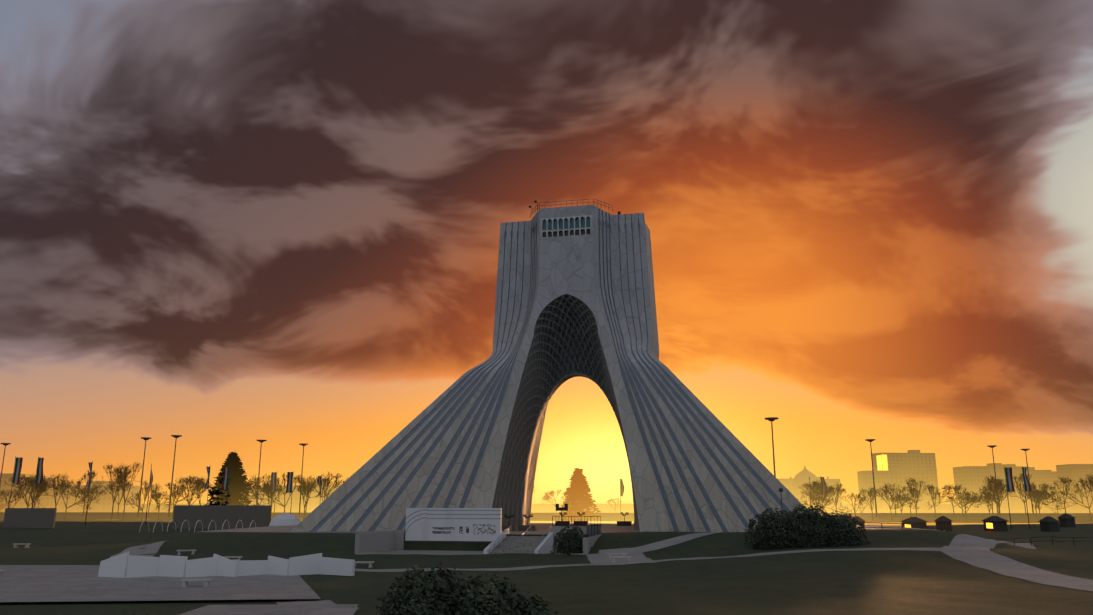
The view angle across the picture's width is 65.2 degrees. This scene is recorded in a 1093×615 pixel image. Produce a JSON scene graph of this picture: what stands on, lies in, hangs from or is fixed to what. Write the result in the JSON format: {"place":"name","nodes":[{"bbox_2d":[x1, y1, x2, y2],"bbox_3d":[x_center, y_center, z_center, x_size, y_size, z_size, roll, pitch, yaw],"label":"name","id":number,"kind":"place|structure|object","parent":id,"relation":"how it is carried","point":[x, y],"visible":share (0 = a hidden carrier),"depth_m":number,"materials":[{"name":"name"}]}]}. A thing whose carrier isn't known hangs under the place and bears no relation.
{"place":"outdoors","nodes":[
{"label":"outdoors","id":0,"kind":"place"},
{"bbox_2d":[110,539,171,557],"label":"path","id":1,"kind":"structure","parent":0,"point":[153,548],"depth_m":96.72,"materials":[{"name":"concrete"}]},
{"bbox_2d":[0,565,320,601],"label":"plaza paving","id":2,"kind":"structure","parent":0,"point":[42,583],"depth_m":55.64,"materials":[{"name":"stone"}]},
{"bbox_2d":[98,551,237,577],"bbox_3d":[-28.326,19.221,64.054,10.424,1.854,1.589,1,-13,-4],"label":"zigzag plaza sculpture","id":3,"kind":"object","parent":2,"relation":"on","point":[125,565],"visible":1,"depth_m":63.81,"materials":[{"name":"white paint"}]},
{"bbox_2d":[180,579,211,586],"bbox_3d":[-23.221,18.249,56.553,1.900,0.490,0.550,2,-13,-8],"label":"stone bench","id":4,"kind":"object","parent":2,"relation":"on","point":[185,582],"visible":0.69,"depth_m":56.36,"materials":[{"name":"grey"}]},
{"bbox_2d":[213,553,354,575],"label":"zigzag plaza sculpture","id":5,"kind":"object","parent":2,"relation":"on","point":[313,564],"visible":0.79,"depth_m":65.39,"materials":[{"name":"white paint"}]},
{"bbox_2d":[276,600,356,614],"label":"path","id":6,"kind":"structure","parent":0,"point":[351,611],"depth_m":47.87,"materials":[{"name":"concrete"}]},
{"bbox_2d":[376,550,551,553],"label":"footpath","id":7,"kind":"structure","parent":0,"point":[436,551],"depth_m":94.42,"materials":[{"name":"concrete"}]},
{"bbox_2d":[0,504,1092,614],"bbox_3d":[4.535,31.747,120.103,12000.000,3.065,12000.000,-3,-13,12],"label":"lawn","id":8,"kind":"structure","parent":0,"point":[887,582],"depth_m":63.20,"materials":[{"name":"green plant"}]},
{"bbox_2d":[1,489,24,507],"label":"bare tree","id":9,"kind":"object","parent":8,"relation":"on","point":[18,493],"depth_m":226.02,"materials":[{"name":"brown plant"}]},
{"bbox_2d":[8,457,22,507],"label":"flag pole","id":10,"kind":"object","parent":8,"relation":"on","point":[17,469],"depth_m":190.86,"materials":[{"name":"fabric"}]},
{"bbox_2d":[0,474,52,512],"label":"bare tree","id":11,"kind":"object","parent":8,"relation":"on","point":[26,502],"depth_m":225.51,"materials":[{"name":"brown plant"}]},
{"bbox_2d":[0,473,53,508],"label":"building","id":12,"kind":"structure","parent":8,"relation":"on","point":[6,478],"depth_m":657.62,"materials":[{"name":"orange"}]},
{"bbox_2d":[3,508,56,527],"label":"wall","id":13,"kind":"structure","parent":8,"relation":"on","point":[29,517],"depth_m":173.96,"materials":[{"name":"grey"}]},
{"bbox_2d":[12,475,52,507],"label":"bare tree","id":14,"kind":"object","parent":8,"relation":"on","point":[23,476],"depth_m":301.94,"materials":[{"name":"brown plant"}]},
{"bbox_2d":[17,479,53,507],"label":"bare tree","id":15,"kind":"object","parent":8,"relation":"on","point":[40,486],"depth_m":221.76,"materials":[{"name":"brown plant"}]},
{"bbox_2d":[31,456,43,507],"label":"flag pole","id":16,"kind":"object","parent":8,"relation":"on","point":[39,475],"depth_m":191.25,"materials":[{"name":"multicoloured metal"}]},
{"bbox_2d":[35,473,68,507],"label":"bare tree","id":17,"kind":"object","parent":8,"relation":"on","point":[56,478],"depth_m":225.28,"materials":[{"name":"brown plant"}]},
{"bbox_2d":[13,481,139,509],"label":"building","id":18,"kind":"structure","parent":8,"relation":"on","point":[101,497],"depth_m":561.28,"materials":[{"name":"orange"}]},
{"bbox_2d":[54,480,98,520],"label":"bare tree","id":19,"kind":"object","parent":8,"relation":"on","point":[67,485],"depth_m":220.21,"materials":[{"name":"brown plant"}]},
{"bbox_2d":[62,470,97,515],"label":"bare tree","id":20,"kind":"object","parent":8,"relation":"on","point":[79,483],"depth_m":313.18,"materials":[{"name":"brown plant"}]},
{"bbox_2d":[85,461,92,525],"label":"flag pole","id":21,"kind":"object","parent":8,"relation":"on","point":[89,479],"depth_m":189.13,"materials":[{"name":"grey metal"}]},
{"bbox_2d":[73,484,106,519],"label":"bare tree","id":22,"kind":"object","parent":8,"relation":"on","point":[94,489],"depth_m":222.50,"materials":[{"name":"brown plant"}]},
{"bbox_2d":[95,463,134,519],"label":"bare tree","id":23,"kind":"object","parent":8,"relation":"on","point":[110,481],"depth_m":227.61,"materials":[{"name":"brown plant"}]},
{"bbox_2d":[104,480,138,515],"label":"bare tree","id":24,"kind":"object","parent":8,"relation":"on","point":[110,489],"depth_m":307.05,"materials":[{"name":"brown plant"}]},
{"bbox_2d":[110,461,147,520],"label":"bare tree","id":25,"kind":"object","parent":8,"relation":"on","point":[125,476],"depth_m":226.40,"materials":[{"name":"brown plant"}]},
{"bbox_2d":[123,485,151,520],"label":"bare tree","id":26,"kind":"object","parent":8,"relation":"on","point":[146,490],"depth_m":227.23,"materials":[{"name":"brown plant"}]},
{"bbox_2d":[137,437,151,516],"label":"mast light","id":27,"kind":"object","parent":8,"relation":"on","point":[146,438],"depth_m":288.53,"materials":[{"name":"grey metal"}]},
{"bbox_2d":[142,483,162,515],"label":"bare tree","id":28,"kind":"object","parent":8,"relation":"on","point":[156,489],"depth_m":298.91,"materials":[{"name":"brown plant"}]},
{"bbox_2d":[149,491,172,519],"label":"bare tree","id":29,"kind":"object","parent":8,"relation":"on","point":[155,495],"depth_m":224.55,"materials":[{"name":"brown plant"}]},
{"bbox_2d":[168,435,181,516],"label":"mast light","id":30,"kind":"object","parent":8,"relation":"on","point":[176,436],"depth_m":279.17,"materials":[{"name":"grey metal"}]},
{"bbox_2d":[165,482,192,520],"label":"bare tree","id":31,"kind":"object","parent":8,"relation":"on","point":[174,496],"depth_m":225.81,"materials":[{"name":"brown plant"}]},
{"bbox_2d":[161,476,210,511],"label":"bare tree","id":32,"kind":"object","parent":8,"relation":"on","point":[190,484],"depth_m":223.93,"materials":[{"name":"brown plant"}]},
{"bbox_2d":[166,475,205,504],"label":"bare tree","id":33,"kind":"object","parent":8,"relation":"on","point":[187,490],"depth_m":300.87,"materials":[{"name":"brown plant"}]},
{"bbox_2d":[139,519,255,531],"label":"arches","id":34,"kind":"structure","parent":8,"relation":"on","point":[195,525],"depth_m":166.35,"materials":[{"name":"white paint"}]},
{"bbox_2d":[191,478,216,504],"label":"bare tree","id":35,"kind":"object","parent":8,"relation":"on","point":[198,484],"depth_m":222.02,"materials":[{"name":"brown plant"}]},
{"bbox_2d":[172,505,271,528],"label":"wall","id":36,"kind":"structure","parent":8,"relation":"on","point":[247,515],"depth_m":180.10,"materials":[{"name":"grey"}]},
{"bbox_2d":[222,466,229,504],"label":"flag pole","id":37,"kind":"object","parent":8,"relation":"on","point":[225,483],"depth_m":211.23,"materials":[{"name":"fabric"}]},
{"bbox_2d":[207,450,253,504],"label":"cedar","id":38,"kind":"object","parent":8,"relation":"on","point":[237,478],"depth_m":214.53,"materials":[{"name":"green"}]},
{"bbox_2d":[246,473,277,504],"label":"bare tree","id":39,"kind":"object","parent":8,"relation":"on","point":[256,482],"depth_m":227.02,"materials":[{"name":"brown plant"}]},
{"bbox_2d":[253,478,279,504],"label":"bare tree","id":40,"kind":"object","parent":8,"relation":"on","point":[267,487],"depth_m":223.94,"materials":[{"name":"brown plant"}]},
{"bbox_2d":[179,604,358,614],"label":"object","id":41,"kind":"structure","parent":8,"relation":"on","point":[308,609],"depth_m":42.63,"materials":[{"name":"concrete"}]},
{"bbox_2d":[271,472,276,512],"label":"flag pole","id":42,"kind":"object","parent":8,"relation":"on","point":[273,480],"depth_m":220.72,"materials":[{"name":"fabric"}]},
{"bbox_2d":[250,472,304,512],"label":"bare tree","id":43,"kind":"object","parent":8,"relation":"on","point":[278,487],"depth_m":223.22,"materials":[{"name":"brown plant"}]},
{"bbox_2d":[242,486,321,501],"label":"building","id":44,"kind":"structure","parent":8,"relation":"on","point":[297,493],"depth_m":615.92,"materials":[{"name":"orange"}]},
{"bbox_2d":[269,513,299,525],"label":"dome","id":45,"kind":"structure","parent":8,"relation":"on","point":[285,519],"depth_m":169.05,"materials":[{"name":"white paint"}]},
{"bbox_2d":[286,471,293,513],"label":"flag pole","id":46,"kind":"object","parent":8,"relation":"on","point":[289,486],"depth_m":206.64,"materials":[{"name":"fabric"}]},
{"bbox_2d":[256,483,339,495],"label":"building","id":47,"kind":"structure","parent":8,"relation":"on","point":[328,489],"depth_m":1156.67,"materials":[{"name":"orange"}]},
{"bbox_2d":[294,476,327,518],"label":"bare tree","id":48,"kind":"object","parent":8,"relation":"on","point":[304,488],"depth_m":224.81,"materials":[{"name":"brown plant"}]},
{"bbox_2d":[310,471,342,500],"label":"bare tree","id":49,"kind":"object","parent":8,"relation":"on","point":[327,483],"depth_m":228.02,"materials":[{"name":"brown plant"}]},
{"bbox_2d":[375,563,559,614],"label":"shrub","id":50,"kind":"object","parent":8,"relation":"on","point":[432,592],"visible":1,"depth_m":23.20,"materials":[{"name":"green plant"}]},
{"bbox_2d":[354,527,602,554],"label":"court retaining walls","id":51,"kind":"structure","parent":8,"relation":"on","point":[372,542],"depth_m":95.02,"materials":[{"name":"concrete"}]},
{"bbox_2d":[405,508,501,540],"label":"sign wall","id":52,"kind":"structure","parent":51,"relation":"on","point":[453,524],"depth_m":98.69,"materials":[{"name":"stone"}]},
{"bbox_2d":[489,516,600,553],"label":"court handrails","id":53,"kind":"object","parent":51,"relation":"on","point":[593,526],"visible":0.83,"depth_m":93.81,"materials":[{"name":"black metal"}]},
{"bbox_2d":[483,529,552,553],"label":"court stairs","id":54,"kind":"structure","parent":8,"relation":"on","point":[504,543],"depth_m":93.08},
{"bbox_2d":[0,450,1092,512],"bbox_3d":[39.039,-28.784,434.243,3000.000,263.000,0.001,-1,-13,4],"label":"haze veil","id":55,"kind":"object","parent":8,"relation":"on","point":[948,507],"depth_m":399.28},
{"bbox_2d":[542,489,560,514],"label":"bare tree","id":56,"kind":"object","parent":8,"relation":"on","point":[551,493],"depth_m":336.35,"materials":[{"name":"brown plant"}]},
{"bbox_2d":[550,525,591,554],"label":"shrub","id":57,"kind":"object","parent":8,"relation":"on","point":[570,541],"visible":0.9,"depth_m":85.94,"materials":[{"name":"green"}]},
{"bbox_2d":[558,468,602,522],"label":"cedar","id":58,"kind":"object","parent":8,"relation":"on","point":[578,490],"depth_m":197.17,"materials":[{"name":"green"}]},
{"bbox_2d":[355,548,976,571],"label":"cross path","id":59,"kind":"structure","parent":8,"relation":"on","point":[536,567],"depth_m":72.60,"materials":[{"name":"concrete"}]},
{"bbox_2d":[630,532,721,551],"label":"footpath","id":60,"kind":"structure","parent":8,"relation":"on","point":[664,543],"depth_m":87.64,"materials":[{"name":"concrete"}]},
{"bbox_2d":[765,417,777,476],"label":"mast light","id":61,"kind":"object","parent":8,"relation":"on","point":[771,419],"depth_m":212.75,"materials":[{"name":"grey metal"}]},
{"bbox_2d":[744,503,870,548],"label":"shrub","id":62,"kind":"object","parent":8,"relation":"on","point":[810,528],"visible":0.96,"depth_m":79.79,"materials":[{"name":"green"}]},
{"bbox_2d":[778,477,840,491],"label":"building","id":63,"kind":"structure","parent":8,"relation":"on","point":[788,484],"depth_m":1280.50,"materials":[{"name":"orange"}]},
{"bbox_2d":[798,479,835,512],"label":"bare tree","id":64,"kind":"object","parent":8,"relation":"on","point":[830,488],"depth_m":223.62,"materials":[{"name":"brown plant"}]},
{"bbox_2d":[800,480,843,514],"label":"bare tree","id":65,"kind":"object","parent":8,"relation":"on","point":[818,488],"depth_m":209.13,"materials":[{"name":"brown plant"}]},
{"bbox_2d":[828,483,846,513],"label":"bare tree","id":66,"kind":"object","parent":8,"relation":"on","point":[838,489],"depth_m":298.50,"materials":[{"name":"brown plant"}]},
{"bbox_2d":[840,493,866,515],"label":"bare tree","id":67,"kind":"object","parent":8,"relation":"on","point":[860,498],"depth_m":221.80,"materials":[{"name":"brown plant"}]},
{"bbox_2d":[858,487,880,520],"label":"bare tree","id":68,"kind":"object","parent":8,"relation":"on","point":[871,491],"depth_m":223.40,"materials":[{"name":"brown plant"}]},
{"bbox_2d":[865,439,877,516],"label":"mast light","id":69,"kind":"object","parent":8,"relation":"on","point":[869,440],"depth_m":296.81,"materials":[{"name":"grey metal"}]},
{"bbox_2d":[876,483,901,520],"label":"bare tree","id":70,"kind":"object","parent":8,"relation":"on","point":[885,491],"depth_m":221.90,"materials":[{"name":"brown plant"}]},
{"bbox_2d":[857,467,930,495],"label":"building","id":71,"kind":"structure","parent":8,"relation":"on","point":[893,474],"depth_m":682.85,"materials":[{"name":"orange"}]},
{"bbox_2d":[890,493,909,519],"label":"bare tree","id":72,"kind":"object","parent":8,"relation":"on","point":[903,498],"depth_m":227.12,"materials":[{"name":"brown plant"}]},
{"bbox_2d":[890,478,928,515],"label":"bare tree","id":73,"kind":"object","parent":8,"relation":"on","point":[914,483],"depth_m":224.15,"materials":[{"name":"brown plant"}]},
{"bbox_2d":[900,517,926,528],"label":"kiosk","id":74,"kind":"object","parent":8,"relation":"on","point":[913,521],"depth_m":164.24,"materials":[{"name":"brown"}]},
{"bbox_2d":[925,484,952,515],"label":"bare tree","id":75,"kind":"object","parent":8,"relation":"on","point":[931,487],"depth_m":286.68,"materials":[{"name":"brown plant"}]},
{"bbox_2d":[934,516,951,530],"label":"kiosk","id":76,"kind":"object","parent":8,"relation":"on","point":[944,523],"depth_m":169.39,"materials":[{"name":"brown"}]},
{"bbox_2d":[940,485,976,516],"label":"bare tree","id":77,"kind":"object","parent":8,"relation":"on","point":[948,488],"depth_m":281.69,"materials":[{"name":"brown plant"}]},
{"bbox_2d":[948,493,982,521],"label":"bare tree","id":78,"kind":"object","parent":8,"relation":"on","point":[968,497],"depth_m":211.51,"materials":[{"name":"brown plant"}]},
{"bbox_2d":[950,484,981,514],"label":"bare tree","id":79,"kind":"object","parent":8,"relation":"on","point":[963,494],"depth_m":294.87,"materials":[{"name":"brown plant"}]},
{"bbox_2d":[861,522,1092,545],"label":"rail fence","id":80,"kind":"object","parent":8,"relation":"on","point":[1073,541],"visible":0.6,"depth_m":107.71,"materials":[{"name":"grey metal"}]},
{"bbox_2d":[953,463,1018,496],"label":"building","id":81,"kind":"structure","parent":8,"relation":"on","point":[981,468],"depth_m":745.97,"materials":[{"name":"orange"}]},
{"bbox_2d":[976,484,1002,515],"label":"bare tree","id":82,"kind":"object","parent":8,"relation":"on","point":[986,490],"depth_m":218.04,"materials":[{"name":"brown plant"}]},
{"bbox_2d":[979,492,1000,515],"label":"bare tree","id":83,"kind":"object","parent":8,"relation":"on","point":[986,498],"depth_m":211.58,"materials":[{"name":"brown plant"}]},
{"bbox_2d":[978,475,1008,515],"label":"bare tree","id":84,"kind":"object","parent":8,"relation":"on","point":[992,477],"depth_m":301.62,"materials":[{"name":"brown plant"}]},
{"bbox_2d":[981,516,1007,530],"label":"kiosk","id":85,"kind":"object","parent":8,"relation":"on","point":[994,523],"depth_m":167.12,"materials":[{"name":"grey"}]},
{"bbox_2d":[981,479,1010,517],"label":"bare tree","id":86,"kind":"object","parent":8,"relation":"on","point":[1000,485],"depth_m":224.86,"materials":[{"name":"brown plant"}]},
{"bbox_2d":[1004,467,1014,529],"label":"flag pole","id":87,"kind":"object","parent":8,"relation":"on","point":[1009,480],"depth_m":177.62,"materials":[{"name":"fabric"}]},
{"bbox_2d":[1022,467,1030,528],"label":"flag pole","id":88,"kind":"object","parent":8,"relation":"on","point":[1027,486],"depth_m":179.91,"materials":[{"name":"grey metal"}]},
{"bbox_2d":[1010,473,1048,515],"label":"bare tree","id":89,"kind":"object","parent":8,"relation":"on","point":[1020,480],"depth_m":297.65,"materials":[{"name":"brown plant"}]},
{"bbox_2d":[1018,467,1051,474],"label":"building","id":90,"kind":"structure","parent":8,"relation":"on","point":[1040,471],"depth_m":885.10,"materials":[{"name":"orange"}]},
{"bbox_2d":[1021,486,1049,519],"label":"bare tree","id":91,"kind":"object","parent":8,"relation":"on","point":[1046,492],"depth_m":220.11,"materials":[{"name":"brown plant"}]},
{"bbox_2d":[1019,472,1056,499],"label":"building","id":92,"kind":"structure","parent":8,"relation":"on","point":[1046,478],"depth_m":784.32,"materials":[{"name":"orange"}]},
{"bbox_2d":[1018,481,1058,520],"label":"bare tree","id":93,"kind":"object","parent":8,"relation":"on","point":[1034,491],"depth_m":211.59,"materials":[{"name":"brown plant"}]},
{"bbox_2d":[1037,516,1059,531],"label":"kiosk","id":94,"kind":"object","parent":8,"relation":"on","point":[1049,524],"depth_m":163.21,"materials":[{"name":"grey"}]},
{"bbox_2d":[1033,477,1075,512],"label":"bare tree","id":95,"kind":"object","parent":8,"relation":"on","point":[1064,483],"depth_m":295.08,"materials":[{"name":"brown plant"}]},
{"bbox_2d":[1057,513,1075,526],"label":"kiosk","id":96,"kind":"object","parent":8,"relation":"on","point":[1066,520],"depth_m":179.56,"materials":[{"name":"grey"}]},
{"bbox_2d":[1053,479,1092,520],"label":"bare tree","id":97,"kind":"object","parent":8,"relation":"on","point":[1071,493],"depth_m":216.99,"materials":[{"name":"brown plant"}]},
{"bbox_2d":[1056,464,1092,504],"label":"building","id":98,"kind":"structure","parent":8,"relation":"on","point":[1075,468],"depth_m":839.89,"materials":[{"name":"orange"}]},
{"bbox_2d":[0,0,1092,524],"label":"sky","id":99,"kind":"structure","parent":0,"point":[910,181],"materials":[{"name":"orange"}]},
{"bbox_2d":[1,278,1092,525],"bbox_3d":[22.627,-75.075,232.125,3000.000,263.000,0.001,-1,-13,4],"label":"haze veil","id":100,"kind":"object","parent":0,"point":[631,490],"depth_m":204.69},
{"bbox_2d":[196,523,939,534],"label":"tower platform paving","id":101,"kind":"structure","parent":0,"point":[541,528],"depth_m":114.77,"materials":[{"name":"stone"}]},
{"bbox_2d":[502,514,517,530],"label":"arch planter","id":102,"kind":"object","parent":101,"relation":"on","point":[512,527],"visible":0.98,"depth_m":109.01,"materials":[{"name":"grey"}]},
{"bbox_2d":[518,514,535,530],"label":"arch planter","id":103,"kind":"object","parent":101,"relation":"on","point":[525,527],"visible":1,"depth_m":108.90,"materials":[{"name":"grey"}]},
{"bbox_2d":[290,205,804,531],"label":"monument tower","id":104,"kind":"structure","parent":101,"relation":"on","point":[696,465],"depth_m":113.28,"materials":[{"name":"stone"}]},
{"bbox_2d":[541,215,591,236],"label":"windows","id":105,"kind":"structure","parent":104,"relation":"in","point":[566,226],"depth_m":122.17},
{"bbox_2d":[529,199,620,217],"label":"railing","id":106,"kind":"object","parent":104,"relation":"on","point":[544,205],"visible":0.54,"depth_m":123.67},
{"bbox_2d":[492,294,639,530],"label":"archway vault","id":107,"kind":"object","parent":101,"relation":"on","point":[562,349],"visible":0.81,"depth_m":121.65,"materials":[{"name":"stone"}]},
{"bbox_2d":[617,512,631,525],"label":"planter","id":108,"kind":"object","parent":101,"relation":"on","point":[624,523],"visible":1,"depth_m":132.83,"materials":[{"name":"grey"}]},
{"bbox_2d":[586,548,656,564],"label":"path","id":109,"kind":"structure","parent":0,"point":[600,557],"depth_m":81.06,"materials":[{"name":"concrete"}]},
{"bbox_2d":[790,465,829,491],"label":"domed building","id":110,"kind":"structure","parent":0,"point":[805,471],"depth_m":508.40,"materials":[{"name":"brown tile"}]},
{"bbox_2d":[872,450,938,497],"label":"slab tower","id":111,"kind":"structure","parent":0,"point":[889,458],"depth_m":790.40,"materials":[{"name":"beige"}]},
{"bbox_2d":[942,534,1092,590],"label":"path","id":112,"kind":"structure","parent":0,"point":[983,556],"depth_m":60.56,"materials":[{"name":"concrete"}]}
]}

